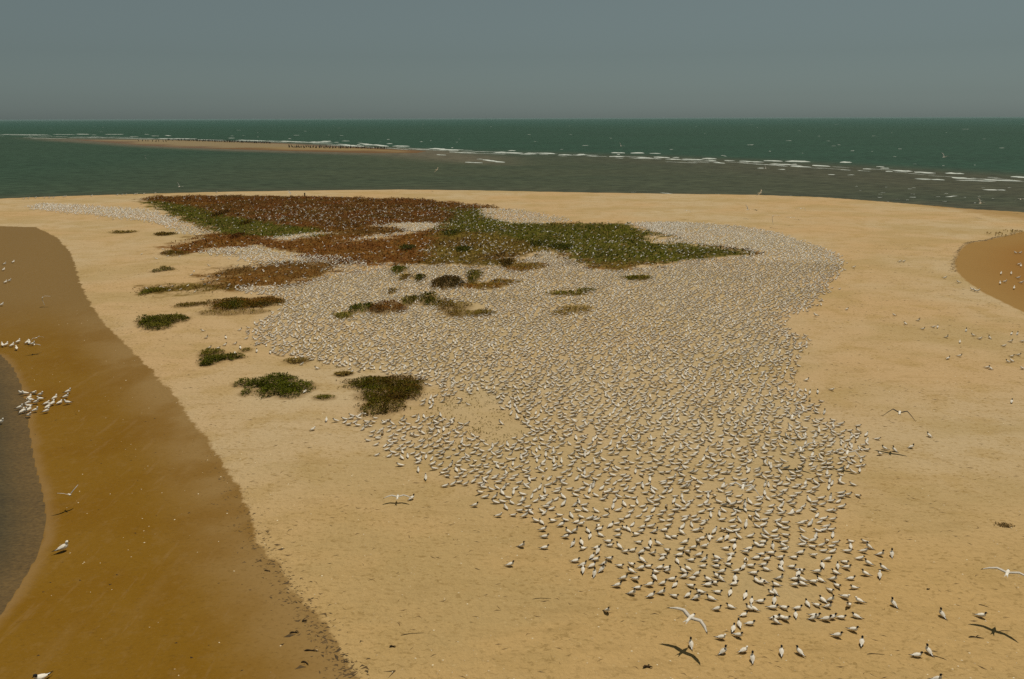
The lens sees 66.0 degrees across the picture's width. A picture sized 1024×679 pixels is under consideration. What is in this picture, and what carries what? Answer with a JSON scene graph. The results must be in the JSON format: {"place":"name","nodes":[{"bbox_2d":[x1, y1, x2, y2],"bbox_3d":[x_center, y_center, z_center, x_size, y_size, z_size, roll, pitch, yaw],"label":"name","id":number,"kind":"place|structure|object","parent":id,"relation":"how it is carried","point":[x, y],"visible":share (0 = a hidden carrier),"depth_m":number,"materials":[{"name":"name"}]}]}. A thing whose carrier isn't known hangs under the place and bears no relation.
{"place":"outdoors","nodes":[
{"label":"outdoors","id":0,"kind":"place"},
{"bbox_2d":[51,540,68,551],"bbox_3d":[-14.912,6.868,26.062,0.569,0.352,0.186,-13,20,-39],"label":"gull","id":1,"kind":"object","parent":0,"point":[63,546],"visible":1,"depth_m":26.06,"materials":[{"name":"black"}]},
{"bbox_2d":[152,266,173,271],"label":"plant","id":2,"kind":"object","parent":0,"point":[162,268],"visible":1,"depth_m":73.05,"materials":[{"name":"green plant"}]},
{"bbox_2d":[198,348,224,356],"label":"plant","id":3,"kind":"object","parent":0,"point":[208,351],"visible":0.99,"depth_m":47.20,"materials":[{"name":"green plant"}]},
{"bbox_2d":[313,394,334,398],"bbox_3d":[-9.457,2.839,39.656,1.075,0.221,0.753,-5,16,-16],"label":"plant","id":4,"kind":"object","parent":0,"point":[323,395],"visible":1,"depth_m":39.69,"materials":[{"name":"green plant"}]},
{"bbox_2d":[334,311,353,318],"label":"shrub","id":5,"kind":"object","parent":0,"point":[340,316],"visible":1,"depth_m":55.78,"materials":[{"name":"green plant"}]},
{"bbox_2d":[347,301,372,312],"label":"shrub","id":6,"kind":"object","parent":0,"point":[362,304],"visible":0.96,"depth_m":57.81,"materials":[{"name":"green plant"}]},
{"bbox_2d":[369,300,407,313],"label":"shrub","id":7,"kind":"object","parent":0,"point":[379,307],"visible":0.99,"depth_m":57.71,"materials":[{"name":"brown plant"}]},
{"bbox_2d":[383,494,410,498],"bbox_3d":[-4.174,5.734,28.755,1.024,0.098,0.433,-1,16,-2],"label":"flying tern","id":8,"kind":"object","parent":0,"point":[397,496],"visible":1,"depth_m":28.75,"materials":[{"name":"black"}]},
{"bbox_2d":[390,264,408,273],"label":"shrub","id":9,"kind":"object","parent":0,"point":[401,268],"visible":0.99,"depth_m":72.06,"materials":[{"name":"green plant"}]},
{"bbox_2d":[399,273,412,279],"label":"shrub","id":10,"kind":"object","parent":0,"point":[404,276],"visible":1,"depth_m":69.03,"materials":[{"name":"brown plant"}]},
{"bbox_2d":[401,295,418,305],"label":"shrub","id":11,"kind":"object","parent":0,"point":[413,297],"visible":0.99,"depth_m":60.37,"materials":[{"name":"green plant"}]},
{"bbox_2d":[413,273,425,281],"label":"shrub","id":12,"kind":"object","parent":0,"point":[419,276],"visible":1,"depth_m":68.52,"materials":[{"name":"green plant"}]},
{"bbox_2d":[418,290,442,305],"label":"shrub","id":13,"kind":"object","parent":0,"point":[430,297],"visible":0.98,"depth_m":60.42,"materials":[{"name":"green plant"}]},
{"bbox_2d":[431,274,464,288],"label":"shrub","id":14,"kind":"object","parent":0,"point":[441,279],"visible":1,"depth_m":66.04,"materials":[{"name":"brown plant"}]},
{"bbox_2d":[465,269,483,283],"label":"shrub","id":15,"kind":"object","parent":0,"point":[476,271],"visible":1,"depth_m":69.69,"materials":[{"name":"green plant"}]},
{"bbox_2d":[0,140,1023,678],"bbox_3d":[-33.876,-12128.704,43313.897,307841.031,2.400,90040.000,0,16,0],"label":"sand","id":16,"kind":"structure","parent":0,"point":[184,574],"depth_m":32.19,"materials":[{"name":"beige sand"}]},
{"bbox_2d":[32,671,52,678],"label":"gull","id":17,"kind":"object","parent":16,"relation":"on","point":[41,676],"visible":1,"depth_m":19.85,"materials":[{"name":"white"}]},
{"bbox_2d":[106,230,137,233],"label":"plant","id":18,"kind":"object","parent":16,"relation":"on","point":[119,231],"visible":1,"depth_m":97.91,"materials":[{"name":"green plant"}]},
{"bbox_2d":[138,286,167,295],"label":"plant","id":19,"kind":"object","parent":16,"relation":"on","point":[158,288],"visible":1,"depth_m":64.51,"materials":[{"name":"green plant"}]},
{"bbox_2d":[35,397,288,670],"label":"weed scraps","id":20,"kind":"object","parent":16,"relation":"on","point":[135,533],"visible":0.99,"depth_m":24.41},
{"bbox_2d":[136,313,190,329],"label":"plant","id":21,"kind":"object","parent":16,"relation":"on","point":[159,320],"visible":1,"depth_m":54.39,"materials":[{"name":"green plant"}]},
{"bbox_2d":[154,231,177,235],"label":"plant","id":22,"kind":"object","parent":16,"relation":"on","point":[163,233],"visible":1,"depth_m":95.78,"materials":[{"name":"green plant"}]},
{"bbox_2d":[160,250,188,255],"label":"plant","id":23,"kind":"object","parent":16,"relation":"on","point":[172,251],"visible":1,"depth_m":81.96,"materials":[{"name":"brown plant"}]},
{"bbox_2d":[174,301,216,306],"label":"plant","id":24,"kind":"object","parent":16,"relation":"on","point":[194,303],"visible":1,"depth_m":59.67,"materials":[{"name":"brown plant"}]},
{"bbox_2d":[210,209,230,216],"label":"shrub","id":25,"kind":"object","parent":16,"relation":"on","point":[219,212],"visible":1,"depth_m":116.20,"materials":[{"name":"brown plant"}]},
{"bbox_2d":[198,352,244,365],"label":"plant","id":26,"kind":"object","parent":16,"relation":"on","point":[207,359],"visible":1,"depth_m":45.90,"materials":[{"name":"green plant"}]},
{"bbox_2d":[196,308,270,314],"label":"dry grass","id":27,"kind":"structure","parent":16,"relation":"on","point":[231,311],"depth_m":57.25,"materials":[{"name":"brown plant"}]},
{"bbox_2d":[230,232,247,238],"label":"shrub","id":28,"kind":"object","parent":16,"relation":"on","point":[236,234],"visible":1,"depth_m":94.16,"materials":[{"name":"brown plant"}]},
{"bbox_2d":[132,259,357,295],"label":"ground cover","id":29,"kind":"object","parent":16,"relation":"on","point":[267,271],"visible":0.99,"depth_m":70.44,"materials":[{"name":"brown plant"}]},
{"bbox_2d":[238,219,253,225],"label":"shrub","id":30,"kind":"object","parent":16,"relation":"on","point":[243,222],"visible":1,"depth_m":105.37,"materials":[{"name":"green plant"}]},
{"bbox_2d":[203,296,294,310],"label":"plant","id":31,"kind":"object","parent":16,"relation":"on","point":[243,302],"visible":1,"depth_m":59.56,"materials":[{"name":"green plant"}]},
{"bbox_2d":[233,372,315,398],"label":"plant","id":32,"kind":"object","parent":16,"relation":"on","point":[268,386],"visible":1,"depth_m":41.12,"materials":[{"name":"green plant"}]},
{"bbox_2d":[284,357,309,363],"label":"plant","id":33,"kind":"object","parent":16,"relation":"on","point":[290,360],"visible":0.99,"depth_m":45.72,"materials":[{"name":"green plant"}]},
{"bbox_2d":[201,452,395,678],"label":"seaweed wrack","id":34,"kind":"object","parent":16,"relation":"on","point":[323,642],"visible":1,"depth_m":21.82,"materials":[{"name":"brown plant"}]},
{"bbox_2d":[334,371,352,376],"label":"plant","id":35,"kind":"object","parent":16,"relation":"on","point":[343,373],"visible":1,"depth_m":43.26,"materials":[{"name":"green plant"}]},
{"bbox_2d":[336,374,427,415],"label":"plant","id":36,"kind":"object","parent":16,"relation":"on","point":[390,387],"visible":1,"depth_m":40.26,"materials":[{"name":"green plant"}]},
{"bbox_2d":[398,244,416,249],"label":"shrub","id":37,"kind":"object","parent":16,"relation":"on","point":[407,246],"visible":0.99,"depth_m":84.88,"materials":[{"name":"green plant"}]},
{"bbox_2d":[134,194,763,270],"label":"ground cover","id":38,"kind":"object","parent":16,"relation":"on","point":[292,197],"visible":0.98,"depth_m":97.72,"materials":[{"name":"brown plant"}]},
{"bbox_2d":[442,229,461,235],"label":"shrub","id":39,"kind":"object","parent":16,"relation":"on","point":[452,232],"visible":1,"depth_m":95.88,"materials":[{"name":"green plant"}]},
{"bbox_2d":[453,246,473,252],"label":"shrub","id":40,"kind":"object","parent":16,"relation":"on","point":[459,248],"visible":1,"depth_m":84.16,"materials":[{"name":"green plant"}]},
{"bbox_2d":[432,298,503,316],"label":"shrub","id":41,"kind":"object","parent":16,"relation":"on","point":[479,311],"visible":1,"depth_m":57.36,"materials":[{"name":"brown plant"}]},
{"bbox_2d":[456,278,522,290],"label":"shrub","id":42,"kind":"object","parent":16,"relation":"on","point":[506,280],"visible":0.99,"depth_m":66.19,"materials":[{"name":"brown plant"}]},
{"bbox_2d":[498,258,514,266],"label":"shrub","id":43,"kind":"object","parent":16,"relation":"on","point":[505,262],"visible":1,"depth_m":75.76,"materials":[{"name":"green plant"}]},
{"bbox_2d":[505,261,549,271],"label":"shrub","id":44,"kind":"object","parent":16,"relation":"on","point":[520,267],"visible":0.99,"depth_m":74.29,"materials":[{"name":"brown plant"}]},
{"bbox_2d":[51,295,1020,678],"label":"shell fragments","id":45,"kind":"object","parent":16,"relation":"on","point":[511,527],"visible":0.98,"depth_m":25.47,"materials":[{"name":"white"}]},
{"bbox_2d":[247,247,843,449],"bbox_3d":[9.012,-5.572,69.731,36.949,0.305,78.849,7,17,25],"label":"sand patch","id":46,"kind":"object","parent":16,"relation":"on","point":[518,404],"visible":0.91,"depth_m":39.44,"materials":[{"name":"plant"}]},
{"bbox_2d":[530,240,575,248],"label":"shrub","id":47,"kind":"object","parent":16,"relation":"on","point":[563,245],"visible":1,"depth_m":85.76,"materials":[{"name":"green plant"}]},
{"bbox_2d":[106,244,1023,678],"bbox_3d":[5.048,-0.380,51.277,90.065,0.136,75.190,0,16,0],"label":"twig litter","id":48,"kind":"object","parent":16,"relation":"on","point":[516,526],"visible":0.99,"depth_m":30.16,"materials":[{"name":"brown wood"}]},
{"bbox_2d":[545,287,596,295],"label":"shrub","id":49,"kind":"object","parent":16,"relation":"on","point":[572,292],"visible":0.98,"depth_m":62.90,"materials":[{"name":"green plant"}]},
{"bbox_2d":[611,581,622,587],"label":"tern","id":50,"kind":"object","parent":16,"relation":"on","point":[618,584],"visible":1,"depth_m":23.53,"materials":[{"name":"white"}]},
{"bbox_2d":[625,588,636,594],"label":"tern","id":51,"kind":"object","parent":16,"relation":"on","point":[632,592],"visible":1,"depth_m":23.14,"materials":[{"name":"white"}]},
{"bbox_2d":[635,563,646,569],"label":"tern","id":52,"kind":"object","parent":16,"relation":"on","point":[642,567],"visible":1,"depth_m":24.41,"materials":[{"name":"white"}]},
{"bbox_2d":[638,554,647,562],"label":"tern","id":53,"kind":"object","parent":16,"relation":"on","point":[642,559],"visible":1,"depth_m":24.86,"materials":[{"name":"white"}]},
{"bbox_2d":[644,580,654,585],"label":"tern","id":54,"kind":"object","parent":16,"relation":"on","point":[650,584],"visible":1,"depth_m":23.53,"materials":[{"name":"white"}]},
{"bbox_2d":[655,587,665,594],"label":"tern","id":55,"kind":"object","parent":16,"relation":"on","point":[662,591],"visible":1,"depth_m":23.16,"materials":[{"name":"white"}]},
{"bbox_2d":[689,636,692,651],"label":"tern","id":56,"kind":"object","parent":16,"relation":"on","point":[691,643],"visible":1,"depth_m":20.86,"materials":[{"name":"white"}]},
{"bbox_2d":[690,591,700,599],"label":"tern","id":57,"kind":"object","parent":16,"relation":"on","point":[697,596],"visible":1,"depth_m":22.89,"materials":[{"name":"white"}]},
{"bbox_2d":[701,581,713,585],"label":"tern","id":58,"kind":"object","parent":16,"relation":"on","point":[708,584],"visible":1,"depth_m":23.57,"materials":[{"name":"white"}]},
{"bbox_2d":[703,575,714,581],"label":"tern","id":59,"kind":"object","parent":16,"relation":"on","point":[707,578],"visible":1,"depth_m":23.82,"materials":[{"name":"white"}]},
{"bbox_2d":[713,634,725,638],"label":"tern","id":60,"kind":"object","parent":16,"relation":"on","point":[721,636],"visible":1,"depth_m":21.12,"materials":[{"name":"white"}]},
{"bbox_2d":[717,644,726,654],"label":"tern","id":61,"kind":"object","parent":16,"relation":"on","point":[723,650],"visible":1,"depth_m":20.57,"materials":[{"name":"white"}]},
{"bbox_2d":[731,632,742,637],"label":"tern","id":62,"kind":"object","parent":16,"relation":"on","point":[739,634],"visible":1,"depth_m":21.19,"materials":[{"name":"white"}]},
{"bbox_2d":[737,618,741,628],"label":"tern","id":63,"kind":"object","parent":16,"relation":"on","point":[739,623],"visible":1,"depth_m":21.69,"materials":[{"name":"white"}]},
{"bbox_2d":[736,646,748,652],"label":"tern","id":64,"kind":"object","parent":16,"relation":"on","point":[744,649],"visible":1,"depth_m":20.60,"materials":[{"name":"white"}]},
{"bbox_2d":[744,620,754,624],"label":"tern","id":65,"kind":"object","parent":16,"relation":"on","point":[750,622],"visible":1,"depth_m":21.73,"materials":[{"name":"white"}]},
{"bbox_2d":[750,650,754,664],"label":"tern","id":66,"kind":"object","parent":16,"relation":"on","point":[752,657],"visible":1,"depth_m":20.29,"materials":[{"name":"white"}]},
{"bbox_2d":[748,570,759,574],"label":"tern","id":67,"kind":"object","parent":16,"relation":"on","point":[754,572],"visible":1,"depth_m":24.18,"materials":[{"name":"white"}]},
{"bbox_2d":[765,604,779,608],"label":"tern","id":68,"kind":"object","parent":16,"relation":"on","point":[773,606],"visible":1,"depth_m":22.45,"materials":[{"name":"white"}]},
{"bbox_2d":[772,594,776,604],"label":"tern","id":69,"kind":"object","parent":16,"relation":"on","point":[774,599],"visible":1,"depth_m":22.77,"materials":[{"name":"white"}]},
{"bbox_2d":[772,615,781,624],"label":"tern","id":70,"kind":"object","parent":16,"relation":"on","point":[775,620],"visible":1,"depth_m":21.81,"materials":[{"name":"white"}]},
{"bbox_2d":[779,644,783,657],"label":"tern","id":71,"kind":"object","parent":16,"relation":"on","point":[781,650],"visible":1,"depth_m":20.53,"materials":[{"name":"white"}]},
{"bbox_2d":[779,605,790,609],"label":"tern","id":72,"kind":"object","parent":16,"relation":"on","point":[784,607],"visible":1,"depth_m":22.43,"materials":[{"name":"white"}]},
{"bbox_2d":[796,645,805,656],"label":"tern","id":73,"kind":"object","parent":16,"relation":"on","point":[799,650],"visible":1,"depth_m":20.53,"materials":[{"name":"white"}]},
{"bbox_2d":[798,574,809,581],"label":"tern","id":74,"kind":"object","parent":16,"relation":"on","point":[801,578],"visible":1,"depth_m":23.77,"materials":[{"name":"white"}]},
{"bbox_2d":[808,613,816,620],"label":"tern","id":75,"kind":"object","parent":16,"relation":"on","point":[813,618],"visible":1,"depth_m":21.94,"materials":[{"name":"white"}]},
{"bbox_2d":[810,568,823,573],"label":"tern","id":76,"kind":"object","parent":16,"relation":"on","point":[818,571],"visible":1,"depth_m":24.15,"materials":[{"name":"white"}]},
{"bbox_2d":[819,595,828,603],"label":"tern","id":77,"kind":"object","parent":16,"relation":"on","point":[822,599],"visible":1,"depth_m":22.80,"materials":[{"name":"white"}]},
{"bbox_2d":[818,615,832,621],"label":"tern","id":78,"kind":"object","parent":16,"relation":"on","point":[826,618],"visible":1,"depth_m":21.90,"materials":[{"name":"white"}]},
{"bbox_2d":[822,602,832,608],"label":"tern","id":79,"kind":"object","parent":16,"relation":"on","point":[828,606],"visible":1,"depth_m":22.46,"materials":[{"name":"white"}]},
{"bbox_2d":[830,631,843,636],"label":"tern","id":80,"kind":"object","parent":16,"relation":"on","point":[837,634],"visible":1,"depth_m":21.20,"materials":[{"name":"white"}]},
{"bbox_2d":[838,594,850,598],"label":"tern","id":81,"kind":"object","parent":16,"relation":"on","point":[845,596],"visible":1,"depth_m":22.88,"materials":[{"name":"white"}]},
{"bbox_2d":[840,564,852,568],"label":"tern","id":82,"kind":"object","parent":16,"relation":"on","point":[847,566],"visible":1,"depth_m":24.32,"materials":[{"name":"white"}]},
{"bbox_2d":[845,626,859,631],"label":"tern","id":83,"kind":"object","parent":16,"relation":"on","point":[854,629],"visible":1,"depth_m":21.43,"materials":[{"name":"white"}]},
{"bbox_2d":[850,612,863,618],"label":"tern","id":84,"kind":"object","parent":16,"relation":"on","point":[855,615],"visible":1,"depth_m":22.03,"materials":[{"name":"white"}]},
{"bbox_2d":[855,596,866,602],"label":"tern","id":85,"kind":"object","parent":16,"relation":"on","point":[859,600],"visible":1,"depth_m":22.68,"materials":[{"name":"white"}]},
{"bbox_2d":[859,635,863,646],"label":"tern","id":86,"kind":"object","parent":16,"relation":"on","point":[861,641],"visible":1,"depth_m":20.92,"materials":[{"name":"white"}]},
{"bbox_2d":[863,558,875,565],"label":"tern","id":87,"kind":"object","parent":16,"relation":"on","point":[867,562],"visible":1,"depth_m":24.59,"materials":[{"name":"white"}]},
{"bbox_2d":[891,597,898,608],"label":"tern","id":88,"kind":"object","parent":16,"relation":"on","point":[893,602],"visible":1,"depth_m":22.51,"materials":[{"name":"white"}]},
{"bbox_2d":[908,651,923,656],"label":"tern","id":89,"kind":"object","parent":16,"relation":"on","point":[916,654],"visible":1,"depth_m":20.41,"materials":[{"name":"white"}]},
{"bbox_2d":[925,643,934,657],"bbox_3d":[10.877,8.079,20.509,0.124,0.252,0.339,-6,17,-19],"label":"tern","id":90,"kind":"object","parent":16,"relation":"on","point":[928,650],"visible":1,"depth_m":20.54,"materials":[{"name":"white"}]},
{"bbox_2d":[928,673,942,678],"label":"tern","id":91,"kind":"object","parent":16,"relation":"on","point":[939,676],"visible":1,"depth_m":19.51,"materials":[{"name":"white"}]},
{"bbox_2d":[939,607,947,620],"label":"tern","id":92,"kind":"object","parent":16,"relation":"on","point":[941,613],"visible":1,"depth_m":22.01,"materials":[{"name":"white"}]},
{"bbox_2d":[974,612,988,617],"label":"tern","id":93,"kind":"object","parent":16,"relation":"on","point":[981,615],"visible":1,"depth_m":21.96,"materials":[{"name":"white"}]},
{"bbox_2d":[951,230,1019,270],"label":"pool debris","id":94,"kind":"object","parent":16,"relation":"on","point":[958,250],"visible":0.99,"depth_m":87.35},
{"bbox_2d":[993,521,1014,527],"bbox_3d":[16.869,6.362,27.023,0.739,0.131,0.397,0,16,0],"label":"seaweed clump","id":95,"kind":"object","parent":16,"relation":"on","point":[1006,524],"visible":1,"depth_m":27.03,"materials":[{"name":"brown plant"}]},
{"bbox_2d":[0,117,1023,614],"bbox_3d":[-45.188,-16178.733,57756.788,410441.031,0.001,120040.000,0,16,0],"label":"sea","id":96,"kind":"structure","parent":0,"point":[68,159],"depth_m":261.27,"materials":[{"name":"liquid"}]},
{"bbox_2d":[4,124,1023,197],"bbox_3d":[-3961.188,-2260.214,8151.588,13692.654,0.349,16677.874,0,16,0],"label":"surf foam","id":97,"kind":"object","parent":96,"relation":"on","point":[904,171],"visible":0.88,"depth_m":285.35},
{"bbox_2d":[0,0,1023,119],"label":"sky","id":98,"kind":"structure","parent":0,"point":[60,59],"materials":[{"name":"grey"}]},
{"bbox_2d":[552,304,595,314],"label":"shrub","id":99,"kind":"object","parent":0,"point":[575,306],"visible":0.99,"depth_m":57.33,"materials":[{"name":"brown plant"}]},
{"bbox_2d":[624,274,651,279],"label":"shrub","id":100,"kind":"object","parent":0,"point":[636,276],"visible":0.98,"depth_m":68.57,"materials":[{"name":"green plant"}]},
{"bbox_2d":[667,607,707,632],"bbox_3d":[4.683,7.307,20.706,0.542,0.123,1.280,-21,32,-39],"label":"flying tern","id":101,"kind":"object","parent":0,"point":[689,616],"visible":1,"depth_m":20.69,"materials":[{"name":"white"}]},
{"bbox_2d":[724,482,759,495],"bbox_3d":[8.254,5.336,28.204,1.280,0.371,0.542,6,17,21],"label":"flying tern","id":102,"kind":"object","parent":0,"point":[742,486],"visible":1,"depth_m":28.15,"materials":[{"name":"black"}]},
{"bbox_2d":[764,550,776,554],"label":"tern","id":103,"kind":"object","parent":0,"point":[772,552],"visible":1,"depth_m":25.25,"materials":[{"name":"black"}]},
{"bbox_2d":[779,407,803,418],"bbox_3d":[12.269,3.202,34.470,1.280,0.461,0.542,7,17,24],"label":"flying tern","id":104,"kind":"object","parent":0,"point":[792,415],"visible":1,"depth_m":34.51,"materials":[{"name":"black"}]},
{"bbox_2d":[785,439,816,450],"bbox_3d":[11.486,4.187,31.334,1.280,0.461,0.542,4,16,14],"label":"flying tern","id":105,"kind":"object","parent":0,"point":[800,448],"visible":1,"depth_m":31.34,"materials":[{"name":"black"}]},
{"bbox_2d":[831,448,863,461],"bbox_3d":[13.314,4.552,31.319,1.280,0.371,0.542,8,18,28],"label":"flying tern","id":106,"kind":"object","parent":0,"point":[847,451],"visible":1,"depth_m":31.25,"materials":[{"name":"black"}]},
{"bbox_2d":[884,409,915,421],"bbox_3d":[16.223,3.134,33.014,1.280,0.371,0.541,8,18,28],"label":"flying tern","id":107,"kind":"object","parent":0,"point":[899,412],"visible":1,"depth_m":32.95,"materials":[{"name":"white"}]},
{"bbox_2d":[981,567,1023,576],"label":"flying tern","id":108,"kind":"object","parent":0,"point":[1007,572],"visible":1,"depth_m":21.42,"materials":[{"name":"white"}]},
{"bbox_2d":[987,229,1020,236],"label":"flock of birds","id":109,"kind":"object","parent":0,"point":[1002,233],"depth_m":94.27,"materials":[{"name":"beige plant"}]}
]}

